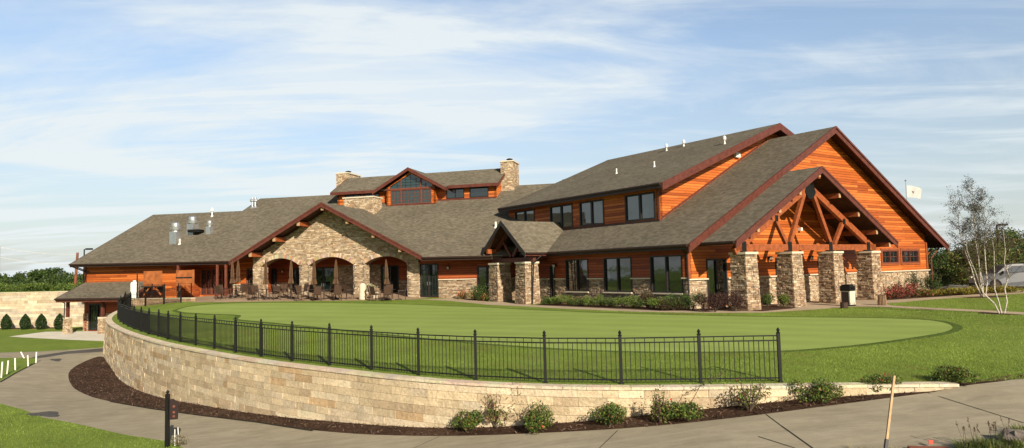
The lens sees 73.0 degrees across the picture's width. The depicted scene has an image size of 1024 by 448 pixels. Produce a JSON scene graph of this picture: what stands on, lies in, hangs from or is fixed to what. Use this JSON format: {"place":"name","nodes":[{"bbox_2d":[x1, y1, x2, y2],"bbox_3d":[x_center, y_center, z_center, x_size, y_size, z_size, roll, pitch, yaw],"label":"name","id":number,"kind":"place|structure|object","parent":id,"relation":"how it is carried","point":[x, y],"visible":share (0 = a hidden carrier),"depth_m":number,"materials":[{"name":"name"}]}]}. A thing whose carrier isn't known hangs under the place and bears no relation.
{"place":"outdoors","nodes":[
{"label":"outdoors","id":0,"kind":"place"},
{"bbox_2d":[9,331,103,340],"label":"patio slab","id":1,"kind":"structure","parent":0,"point":[86,335],"depth_m":55.79,"materials":[{"name":"concrete"}]},
{"bbox_2d":[0,327,181,447],"bbox_3d":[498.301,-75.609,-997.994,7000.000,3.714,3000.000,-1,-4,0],"label":"lawn","id":2,"kind":"structure","parent":0,"point":[14,344],"depth_m":23.21,"materials":[{"name":"green plant"}]},
{"bbox_2d":[0,314,12,328],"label":"arborvitae","id":3,"kind":"object","parent":2,"relation":"on","point":[6,319],"visible":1,"depth_m":64.63,"materials":[{"name":"green plant"}]},
{"bbox_2d":[19,314,30,328],"bbox_3d":[-45.061,9.029,64.081,0.988,1.476,1.024,-1,-4,0],"label":"arborvitae","id":4,"kind":"object","parent":2,"relation":"on","point":[25,321],"visible":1,"depth_m":63.88,"materials":[{"name":"green plant"}]},
{"bbox_2d":[35,314,46,329],"bbox_3d":[-43.119,8.923,63.412,0.999,1.478,1.005,-1,-4,0],"label":"arborvitae","id":5,"kind":"object","parent":2,"relation":"on","point":[41,321],"visible":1,"depth_m":63.24,"materials":[{"name":"green plant"}]},
{"bbox_2d":[0,291,83,327],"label":"retaining wall","id":6,"kind":"structure","parent":2,"relation":"on","point":[17,306],"depth_m":66.00,"materials":[{"name":"stone"}]},
{"bbox_2d":[53,313,62,329],"bbox_3d":[-40.887,8.791,62.567,0.992,1.483,0.983,-1,-4,0],"label":"arborvitae","id":7,"kind":"object","parent":2,"relation":"on","point":[58,322],"visible":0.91,"depth_m":62.33,"materials":[{"name":"green plant"}]},
{"bbox_2d":[165,390,178,447],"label":"sign post","id":8,"kind":"object","parent":2,"relation":"on","point":[171,408],"visible":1,"depth_m":19.10,"materials":[{"name":"black metal"}]},
{"bbox_2d":[130,280,138,297],"bbox_3d":[-30.330,5.254,55.614,0.660,1.460,0.660,-1,-4,0],"label":"white tank","id":9,"kind":"object","parent":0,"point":[133,285],"visible":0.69,"depth_m":55.38,"materials":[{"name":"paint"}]},
{"bbox_2d":[192,292,428,301],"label":"patio","id":10,"kind":"structure","parent":0,"point":[261,299],"depth_m":51.71,"materials":[{"name":"beige concrete"}]},
{"bbox_2d":[141,271,163,295],"bbox_3d":[-28.496,4.792,54.920,1.850,2.200,0.500,-2,-4,15],"label":"wooden screen","id":11,"kind":"object","parent":10,"relation":"on","point":[153,277],"visible":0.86,"depth_m":54.89,"materials":[{"name":"brown wood"}]},
{"bbox_2d":[136,274,191,297],"bbox_3d":[-27.380,4.858,54.448,5.224,1.950,0.074,-2,-4,15],"label":"deck rail","id":12,"kind":"object","parent":10,"relation":"on","point":[152,288],"visible":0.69,"depth_m":54.74,"materials":[{"name":"black metal"}]},
{"bbox_2d":[176,270,193,294],"bbox_3d":[-25.660,4.682,54.315,1.790,2.200,0.110,-2,-4,15],"label":"wooden screen","id":13,"kind":"object","parent":10,"relation":"on","point":[184,277],"visible":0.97,"depth_m":54.34,"materials":[{"name":"brown wood"}]},
{"bbox_2d":[359,283,365,299],"bbox_3d":[-10.566,4.756,48.968,0.500,1.170,0.500,-1,-4,0],"label":"bollard","id":14,"kind":"object","parent":10,"relation":"on","point":[362,291],"visible":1,"depth_m":48.77,"materials":[{"name":"stone"}]},
{"bbox_2d":[0,347,1023,447],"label":"cart path","id":15,"kind":"structure","parent":0,"point":[43,384],"depth_m":15.33,"materials":[{"name":"concrete"}]},
{"bbox_2d":[26,348,102,416],"bbox_3d":[-23.501,7.639,34.899,3.890,0.331,24.659,1,-4,-27],"label":"tar patch","id":16,"kind":"object","parent":15,"relation":"on","point":[50,414],"visible":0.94,"depth_m":42.70,"materials":[{"name":"grey asphalt"}]},
{"bbox_2d":[109,401,312,430],"bbox_3d":[-11.027,6.502,23.766,14.210,0.635,0.263,-5,-5,39],"label":"curb","id":17,"kind":"object","parent":15,"relation":"on","point":[223,417],"visible":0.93,"depth_m":22.05,"materials":[{"name":"grey concrete"}]},
{"bbox_2d":[883,375,895,447],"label":"wooden stake","id":18,"kind":"object","parent":15,"relation":"on","point":[886,441],"visible":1,"depth_m":9.57,"materials":[{"name":"brown wood"}]},
{"bbox_2d":[950,417,984,447],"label":"grass clump","id":19,"kind":"object","parent":15,"relation":"on","point":[959,445],"visible":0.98,"depth_m":12.12,"materials":[{"name":"green plant"}]},
{"bbox_2d":[957,421,1004,447],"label":"grass clump","id":20,"kind":"object","parent":15,"relation":"on","point":[986,445],"visible":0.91,"depth_m":12.01,"materials":[{"name":"green plant"}]},
{"bbox_2d":[977,420,1020,447],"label":"grass clump","id":21,"kind":"object","parent":15,"relation":"on","point":[1009,445],"visible":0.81,"depth_m":11.97,"materials":[{"name":"green plant"}]},
{"bbox_2d":[994,428,1023,442],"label":"rock","id":22,"kind":"object","parent":15,"relation":"on","point":[1013,433],"visible":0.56,"depth_m":12.28,"materials":[{"name":"grey stone"}]},
{"bbox_2d":[994,416,1023,447],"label":"grass clump","id":23,"kind":"object","parent":15,"relation":"on","point":[1014,441],"visible":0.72,"depth_m":12.11,"materials":[{"name":"green plant"}]},
{"bbox_2d":[0,0,1023,277],"label":"sky","id":24,"kind":"structure","parent":0,"point":[115,115],"materials":[{"name":"blue"}]},
{"bbox_2d":[2,288,1023,385],"bbox_3d":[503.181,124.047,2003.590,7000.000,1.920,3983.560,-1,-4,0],"label":"lawn","id":25,"kind":"structure","parent":0,"point":[165,308],"depth_m":21.63,"materials":[{"name":"green plant"}]},
{"bbox_2d":[0,273,27,285],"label":"tree","id":26,"kind":"object","parent":25,"relation":"on","point":[16,276],"visible":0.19,"depth_m":143.19,"materials":[{"name":"green plant"}]},
{"bbox_2d":[0,282,30,291],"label":"hedge shrub","id":27,"kind":"object","parent":25,"relation":"on","point":[3,286],"visible":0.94,"depth_m":68.00,"materials":[{"name":"green plant"}]},
{"bbox_2d":[8,279,56,291],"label":"tree","id":28,"kind":"object","parent":25,"relation":"on","point":[24,282],"visible":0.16,"depth_m":129.18,"materials":[{"name":"green plant"}]},
{"bbox_2d":[20,282,46,291],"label":"hedge shrub","id":29,"kind":"object","parent":25,"relation":"on","point":[28,285],"visible":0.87,"depth_m":67.81,"materials":[{"name":"green plant"}]},
{"bbox_2d":[26,269,50,282],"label":"woodland tree","id":30,"kind":"object","parent":25,"relation":"on","point":[35,274],"visible":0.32,"depth_m":174.05,"materials":[{"name":"green plant"}]},
{"bbox_2d":[16,273,70,289],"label":"tree","id":31,"kind":"object","parent":25,"relation":"on","point":[49,280],"visible":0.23,"depth_m":136.14,"materials":[{"name":"green plant"}]},
{"bbox_2d":[33,282,58,290],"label":"hedge shrub","id":32,"kind":"object","parent":25,"relation":"on","point":[44,286],"visible":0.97,"depth_m":67.72,"materials":[{"name":"green plant"}]},
{"bbox_2d":[53,276,82,290],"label":"tree","id":33,"kind":"object","parent":25,"relation":"on","point":[79,279],"visible":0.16,"depth_m":128.25,"materials":[{"name":"green plant"}]},
{"bbox_2d":[132,298,194,306],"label":"retaining wall","id":34,"kind":"structure","parent":25,"relation":"on","point":[141,301],"depth_m":53.79,"materials":[{"name":"stone"}]},
{"bbox_2d":[54,123,948,333],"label":"clubhouse","id":35,"kind":"structure","parent":25,"relation":"on","point":[778,209],"depth_m":48.30},
{"bbox_2d":[88,304,105,329],"bbox_3d":[-35.496,7.965,59.251,1.800,2.230,0.172,-2,-4,15],"label":"door","id":36,"kind":"structure","parent":35,"relation":"in","point":[94,311],"depth_m":59.39,"materials":[{"name":"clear glass"}]},
{"bbox_2d":[201,270,210,294],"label":"door","id":37,"kind":"structure","parent":35,"relation":"in","point":[205,274],"depth_m":58.85,"materials":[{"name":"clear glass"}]},
{"bbox_2d":[211,269,221,294],"bbox_3d":[-24.928,4.910,58.506,1.060,2.150,0.172,-2,-4,15],"label":"door","id":38,"kind":"structure","parent":35,"relation":"in","point":[213,272],"depth_m":58.60,"materials":[{"name":"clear glass"}]},
{"bbox_2d":[222,269,231,294],"bbox_3d":[-23.893,4.867,58.238,1.060,2.150,0.135,-2,-4,15],"label":"door","id":39,"kind":"structure","parent":35,"relation":"in","point":[229,291],"depth_m":58.24,"materials":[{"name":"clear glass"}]},
{"bbox_2d":[246,268,252,293],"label":"door","id":40,"kind":"structure","parent":35,"relation":"in","point":[249,271],"depth_m":57.71,"materials":[{"name":"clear glass"}]},
{"bbox_2d":[271,269,276,291],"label":"door","id":41,"kind":"structure","parent":35,"relation":"in","point":[273,271],"depth_m":59.14,"materials":[{"name":"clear glass"}]},
{"bbox_2d":[292,268,299,291],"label":"door","id":42,"kind":"structure","parent":35,"relation":"in","point":[296,274],"depth_m":58.56,"materials":[{"name":"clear glass"}]},
{"bbox_2d":[315,267,334,291],"bbox_3d":[-15.774,4.856,57.819,2.400,2.480,0.172,-2,-4,15],"label":"door","id":43,"kind":"structure","parent":35,"relation":"in","point":[324,275],"depth_m":57.82,"materials":[{"name":"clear glass"}]},
{"bbox_2d":[381,265,398,292],"bbox_3d":[-9.895,4.604,56.208,1.600,2.480,0.135,-2,-4,15],"label":"door","id":44,"kind":"structure","parent":35,"relation":"in","point":[393,270],"depth_m":56.19,"materials":[{"name":"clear glass"}]},
{"bbox_2d":[391,190,400,204],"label":"window","id":45,"kind":"structure","parent":35,"relation":"in","point":[395,194],"depth_m":61.04,"materials":[{"name":"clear glass"}]},
{"bbox_2d":[386,174,434,190],"bbox_3d":[-8.899,-3.745,60.721,4.600,1.410,0.170,-2,-4,15],"label":"gable window","id":46,"kind":"structure","parent":35,"relation":"in","point":[410,181],"depth_m":60.76,"materials":[{"name":"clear glass"}]},
{"bbox_2d":[401,189,420,203],"bbox_3d":[-8.814,-2.399,60.634,1.900,1.270,0.115,-2,-4,15],"label":"window","id":47,"kind":"structure","parent":35,"relation":"in","point":[410,196],"depth_m":60.65,"materials":[{"name":"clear glass"}]},
{"bbox_2d":[421,188,431,202],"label":"window","id":48,"kind":"structure","parent":35,"relation":"in","point":[426,197],"depth_m":60.27,"materials":[{"name":"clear glass"}]},
{"bbox_2d":[419,264,438,296],"bbox_3d":[-6.233,4.239,51.961,1.550,2.500,0.172,-2,-4,15],"label":"door","id":49,"kind":"structure","parent":35,"relation":"in","point":[429,286],"depth_m":51.98,"materials":[{"name":"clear glass"}]},
{"bbox_2d":[446,188,463,198],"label":"window","id":50,"kind":"structure","parent":35,"relation":"in","point":[453,192],"depth_m":60.17,"materials":[{"name":"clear glass"}]},
{"bbox_2d":[469,186,488,196],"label":"window","id":51,"kind":"structure","parent":35,"relation":"in","point":[474,191],"depth_m":59.60,"materials":[{"name":"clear glass"}]},
{"bbox_2d":[477,266,489,296],"bbox_3d":[-1.822,4.299,50.723,1.500,2.400,0.172,-2,-4,15],"label":"door","id":52,"kind":"structure","parent":35,"relation":"in","point":[482,271],"depth_m":50.86,"materials":[{"name":"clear glass"}]},
{"bbox_2d":[515,209,534,221],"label":"window","id":53,"kind":"structure","parent":35,"relation":"in","point":[526,215],"depth_m":53.23,"materials":[{"name":"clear glass"}]},
{"bbox_2d":[549,266,555,298],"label":"door","id":54,"kind":"structure","parent":35,"relation":"in","point":[552,270],"depth_m":46.60,"materials":[{"name":"clear glass"}]},
{"bbox_2d":[549,203,572,227],"bbox_3d":[3.551,-0.518,49.615,0.125,1.680,2.600,1,-5,-34],"label":"window","id":55,"kind":"structure","parent":35,"relation":"in","point":[562,214],"depth_m":49.49,"materials":[{"name":"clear glass"}]},
{"bbox_2d":[565,259,588,290],"bbox_3d":[4.200,3.288,44.419,0.155,2.040,2.250,1,-5,-34],"label":"window","id":56,"kind":"structure","parent":35,"relation":"in","point":[576,270],"depth_m":44.41,"materials":[{"name":"clear glass"}]},
{"bbox_2d":[579,199,603,226],"bbox_3d":[5.417,-0.746,46.902,0.125,1.680,2.500,1,-5,-34],"label":"window","id":57,"kind":"structure","parent":35,"relation":"in","point":[590,212],"depth_m":46.86,"materials":[{"name":"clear glass"}]},
{"bbox_2d":[603,257,631,291],"bbox_3d":[6.334,3.028,41.316,0.155,2.040,2.400,1,-5,-34],"label":"window","id":58,"kind":"structure","parent":35,"relation":"in","point":[617,271],"depth_m":41.29,"materials":[{"name":"clear glass"}]},
{"bbox_2d":[624,191,655,221],"bbox_3d":[7.988,-1.060,43.161,0.125,1.680,2.600,1,-5,-34],"label":"window","id":59,"kind":"structure","parent":35,"relation":"in","point":[641,206],"depth_m":43.13,"materials":[{"name":"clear glass"}]},
{"bbox_2d":[650,255,682,292],"bbox_3d":[8.524,2.761,38.130,0.155,2.040,2.350,1,-5,-34],"label":"window","id":60,"kind":"structure","parent":35,"relation":"in","point":[666,273],"depth_m":38.10,"materials":[{"name":"clear glass"}]},
{"bbox_2d":[706,259,728,305],"bbox_3d":[11.280,3.192,38.090,1.700,2.560,0.172,1,-5,-34],"label":"door","id":61,"kind":"structure","parent":35,"relation":"in","point":[716,269],"depth_m":38.12,"materials":[{"name":"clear glass"}]},
{"bbox_2d":[882,250,898,263],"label":"window","id":62,"kind":"structure","parent":35,"relation":"in","point":[889,256],"depth_m":48.72,"materials":[{"name":"clear glass"}]},
{"bbox_2d":[902,250,918,262],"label":"window","id":63,"kind":"structure","parent":35,"relation":"in","point":[908,256],"depth_m":50.31,"materials":[{"name":"clear glass"}]},
{"bbox_2d":[178,303,951,351],"bbox_3d":[-4.184,4.755,35.629,45.030,0.861,13.790,-4,-5,35],"label":"putting green","id":64,"kind":"object","parent":25,"relation":"on","point":[798,333],"visible":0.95,"depth_m":29.29,"materials":[{"name":"green plant"}]},
{"bbox_2d":[172,302,962,352],"bbox_3d":[-4.184,4.749,35.630,45.670,0.899,14.429,-4,-5,35],"label":"green edge","id":65,"kind":"object","parent":25,"relation":"on","point":[957,327],"visible":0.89,"depth_m":25.82,"materials":[{"name":"green plant"}]},
{"bbox_2d":[928,363,979,382],"bbox_3d":[10.418,3.545,16.406,0.963,0.492,1.242,-3,-4,21],"label":"rose bush","id":66,"kind":"object","parent":25,"relation":"on","point":[950,373],"visible":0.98,"depth_m":16.24,"materials":[{"name":"green plant"}]},
{"bbox_2d":[945,238,1013,280],"bbox_3d":[33.848,2.879,49.812,3.968,3.883,4.845,0,-4,-22],"label":"background tree","id":67,"kind":"object","parent":25,"relation":"on","point":[989,264],"visible":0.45,"depth_m":49.43,"materials":[{"name":"green plant"}]},
{"bbox_2d":[68,356,1005,435],"bbox_3d":[-9.586,6.145,27.528,47.817,2.338,8.164,-4,-5,37],"label":"mulch border","id":68,"kind":"object","parent":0,"point":[728,412],"visible":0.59,"depth_m":17.94,"materials":[{"name":"brown soil"}]},
{"bbox_2d":[451,407,483,429],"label":"rose bush","id":69,"kind":"object","parent":68,"relation":"on","point":[468,421],"visible":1,"depth_m":17.23,"materials":[{"name":"green plant"}]},
{"bbox_2d":[483,391,506,427],"bbox_3d":[-0.418,4.603,17.199,0.601,0.931,0.534,-1,-4,0],"label":"rose bush","id":70,"kind":"object","parent":68,"relation":"on","point":[492,416],"visible":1,"depth_m":17.12,"materials":[{"name":"green plant"}]},
{"bbox_2d":[103,311,958,427],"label":"retaining wall","id":71,"kind":"structure","parent":68,"relation":"on","point":[179,372],"depth_m":19.57,"materials":[{"name":"stone"}]},
{"bbox_2d":[117,285,783,383],"bbox_3d":[-13.197,4.342,33.839,7.042,2.544,51.737,2,-5,-42],"label":"iron fence","id":72,"kind":"object","parent":71,"relation":"on","point":[128,315],"visible":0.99,"depth_m":20.11,"materials":[{"name":"black metal"}]},
{"bbox_2d":[520,400,554,433],"bbox_3d":[0.601,4.535,16.252,0.840,0.716,0.910,-1,-4,0],"label":"rose bush","id":73,"kind":"object","parent":68,"relation":"on","point":[534,419],"visible":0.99,"depth_m":16.13,"materials":[{"name":"green plant"}]},
{"bbox_2d":[587,401,627,425],"bbox_3d":[2.276,4.377,15.987,0.978,0.552,0.857,-4,-4,29],"label":"rose bush","id":74,"kind":"object","parent":68,"relation":"on","point":[613,414],"visible":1,"depth_m":15.84,"materials":[{"name":"green plant"}]},
{"bbox_2d":[645,384,671,422],"bbox_3d":[3.295,4.055,15.545,0.507,0.881,0.538,2,-5,-37],"label":"rose bush","id":75,"kind":"object","parent":68,"relation":"on","point":[656,407],"visible":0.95,"depth_m":15.52,"materials":[{"name":"green plant"}]},
{"bbox_2d":[662,369,725,420],"bbox_3d":[4.154,3.869,15.537,1.678,1.101,0.898,-1,-4,0],"label":"rose bush","id":76,"kind":"object","parent":68,"relation":"on","point":[681,410],"visible":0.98,"depth_m":15.45,"materials":[{"name":"green plant"}]},
{"bbox_2d":[729,375,771,410],"bbox_3d":[5.450,3.861,15.749,0.945,0.799,1.071,-5,-5,41],"label":"rose bush","id":77,"kind":"object","parent":68,"relation":"on","point":[744,398],"visible":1,"depth_m":15.69,"materials":[{"name":"green plant"}]},
{"bbox_2d":[787,375,845,402],"bbox_3d":[7.043,3.793,15.868,1.294,0.608,0.865,-1,-4,0],"label":"rose bush","id":78,"kind":"object","parent":68,"relation":"on","point":[823,389],"visible":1,"depth_m":15.75,"materials":[{"name":"green plant"}]},
{"bbox_2d":[860,373,903,391],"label":"rose bush","id":79,"kind":"object","parent":68,"relation":"on","point":[873,379],"visible":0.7,"depth_m":16.19,"materials":[{"name":"green plant"}]},
{"bbox_2d":[416,290,1023,314],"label":"walkway","id":80,"kind":"structure","parent":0,"point":[811,305],"depth_m":39.16,"materials":[{"name":"concrete"}]},
{"bbox_2d":[840,284,855,305],"bbox_3d":[18.383,3.888,37.871,0.562,1.160,0.575,1,-5,-34],"label":"litter bin","id":81,"kind":"object","parent":80,"relation":"on","point":[847,293],"visible":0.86,"depth_m":37.69,"materials":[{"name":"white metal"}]},
{"bbox_2d":[456,288,1022,314],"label":"mulch bed","id":82,"kind":"object","parent":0,"point":[766,308],"visible":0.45,"depth_m":39.01,"materials":[{"name":"brown soil"}]},
{"bbox_2d":[469,284,488,300],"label":"dark shrub","id":83,"kind":"object","parent":82,"relation":"on","point":[478,293],"visible":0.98,"depth_m":49.02,"materials":[{"name":"green plant"}]},
{"bbox_2d":[623,294,642,307],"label":"foundation shrub","id":84,"kind":"object","parent":82,"relation":"on","point":[633,302],"visible":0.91,"depth_m":38.51,"materials":[{"name":"green plant"}]},
{"bbox_2d":[640,291,657,307],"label":"dark shrub","id":85,"kind":"object","parent":82,"relation":"on","point":[645,296],"visible":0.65,"depth_m":37.95,"materials":[{"name":"green plant"}]},
{"bbox_2d":[658,296,685,310],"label":"dark shrub","id":86,"kind":"object","parent":82,"relation":"on","point":[667,306],"visible":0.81,"depth_m":35.73,"materials":[{"name":"green plant"}]},
{"bbox_2d":[665,291,705,310],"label":"dark shrub","id":87,"kind":"object","parent":82,"relation":"on","point":[690,300],"visible":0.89,"depth_m":35.52,"materials":[{"name":"green plant"}]},
{"bbox_2d":[696,290,726,311],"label":"dark shrub","id":88,"kind":"object","parent":82,"relation":"on","point":[708,303],"visible":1,"depth_m":34.55,"materials":[{"name":"brown plant"}]},
{"bbox_2d":[724,290,746,310],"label":"dark shrub","id":89,"kind":"object","parent":82,"relation":"on","point":[735,305],"visible":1,"depth_m":34.77,"materials":[{"name":"brown plant"}]},
{"bbox_2d":[761,292,775,305],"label":"entrance shrub","id":90,"kind":"object","parent":82,"relation":"on","point":[766,300],"visible":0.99,"depth_m":37.36,"materials":[{"name":"green plant"}]},
{"bbox_2d":[778,291,790,305],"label":"entrance shrub","id":91,"kind":"object","parent":82,"relation":"on","point":[782,299],"visible":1,"depth_m":37.43,"materials":[{"name":"green plant"}]},
{"bbox_2d":[879,283,904,298],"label":"red shrub","id":92,"kind":"object","parent":82,"relation":"on","point":[890,293],"visible":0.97,"depth_m":42.80,"materials":[{"name":"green plant"}]},
{"bbox_2d":[887,283,912,297],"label":"red shrub","id":93,"kind":"object","parent":82,"relation":"on","point":[901,288],"visible":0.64,"depth_m":43.33,"materials":[{"name":"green plant"}]},
{"bbox_2d":[899,282,918,297],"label":"red shrub","id":94,"kind":"object","parent":82,"relation":"on","point":[911,293],"visible":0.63,"depth_m":43.50,"materials":[{"name":"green plant"}]},
{"bbox_2d":[917,275,932,289],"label":"evergreen shrub","id":95,"kind":"object","parent":82,"relation":"on","point":[924,284],"visible":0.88,"depth_m":47.89,"materials":[{"name":"green plant"}]},
{"bbox_2d":[924,273,941,289],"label":"evergreen shrub","id":96,"kind":"object","parent":82,"relation":"on","point":[935,285],"visible":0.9,"depth_m":47.71,"materials":[{"name":"green plant"}]},
{"bbox_2d":[941,173,1006,296],"bbox_3d":[27.464,0.625,40.998,3.035,7.466,2.863,0,-4,-22],"label":"birch tree","id":97,"kind":"object","parent":82,"relation":"on","point":[977,237],"visible":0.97,"depth_m":40.87,"materials":[{"name":"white plant"}]},
{"bbox_2d":[959,214,1023,312],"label":"birch tree","id":98,"kind":"object","parent":82,"relation":"on","point":[1003,257],"visible":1,"depth_m":30.78,"materials":[{"name":"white plant"}]},
{"bbox_2d":[930,282,1023,287],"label":"parking lot","id":99,"kind":"structure","parent":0,"point":[953,285],"depth_m":54.45,"materials":[{"name":"grey asphalt"}]},
{"bbox_2d":[927,240,951,270],"bbox_3d":[38.404,3.250,63.831,4.490,4.537,5.308,-1,-4,0],"label":"background tree","id":100,"kind":"object","parent":99,"relation":"on","point":[929,257],"visible":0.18,"depth_m":63.31,"materials":[{"name":"green plant"}]},
{"bbox_2d":[928,262,962,285],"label":"bush","id":101,"kind":"object","parent":99,"relation":"on","point":[944,270],"visible":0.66,"depth_m":55.38,"materials":[{"name":"green plant"}]},
{"bbox_2d":[937,237,1003,285],"bbox_3d":[34.498,2.965,51.930,4.423,3.970,3.979,-5,-5,45],"label":"background tree","id":102,"kind":"object","parent":99,"relation":"on","point":[966,283],"visible":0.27,"depth_m":51.97,"materials":[{"name":"green plant"}]},
{"bbox_2d":[969,263,1023,287],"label":"parked car","id":103,"kind":"object","parent":99,"relation":"on","point":[1017,278],"visible":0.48,"depth_m":46.14,"materials":[{"name":"silver metal"}]},
{"bbox_2d":[983,226,1023,270],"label":"background tree","id":104,"kind":"object","parent":99,"relation":"on","point":[1008,230],"visible":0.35,"depth_m":55.61,"materials":[{"name":"green plant"}]},
{"bbox_2d":[1008,229,1023,263],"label":"background tree","id":105,"kind":"object","parent":99,"relation":"on","point":[1018,248],"visible":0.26,"depth_m":57.53,"materials":[{"name":"green plant"}]},
{"bbox_3d":[35.545,0.613,62.040,0.193,9.248,0.180,-1,-4,0],"label":"flagpole","id":106,"kind":"object","parent":99,"relation":"on","visible":0},
{"bbox_2d":[907,185,921,198],"bbox_3d":[36.249,-2.849,62.236,1.429,1.270,0.251,-1,-4,-7],"label":"flag","id":107,"kind":"object","parent":106,"relation":"attached to","point":[913,192],"visible":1,"depth_m":62.25,"materials":[{"name":"fabric"}]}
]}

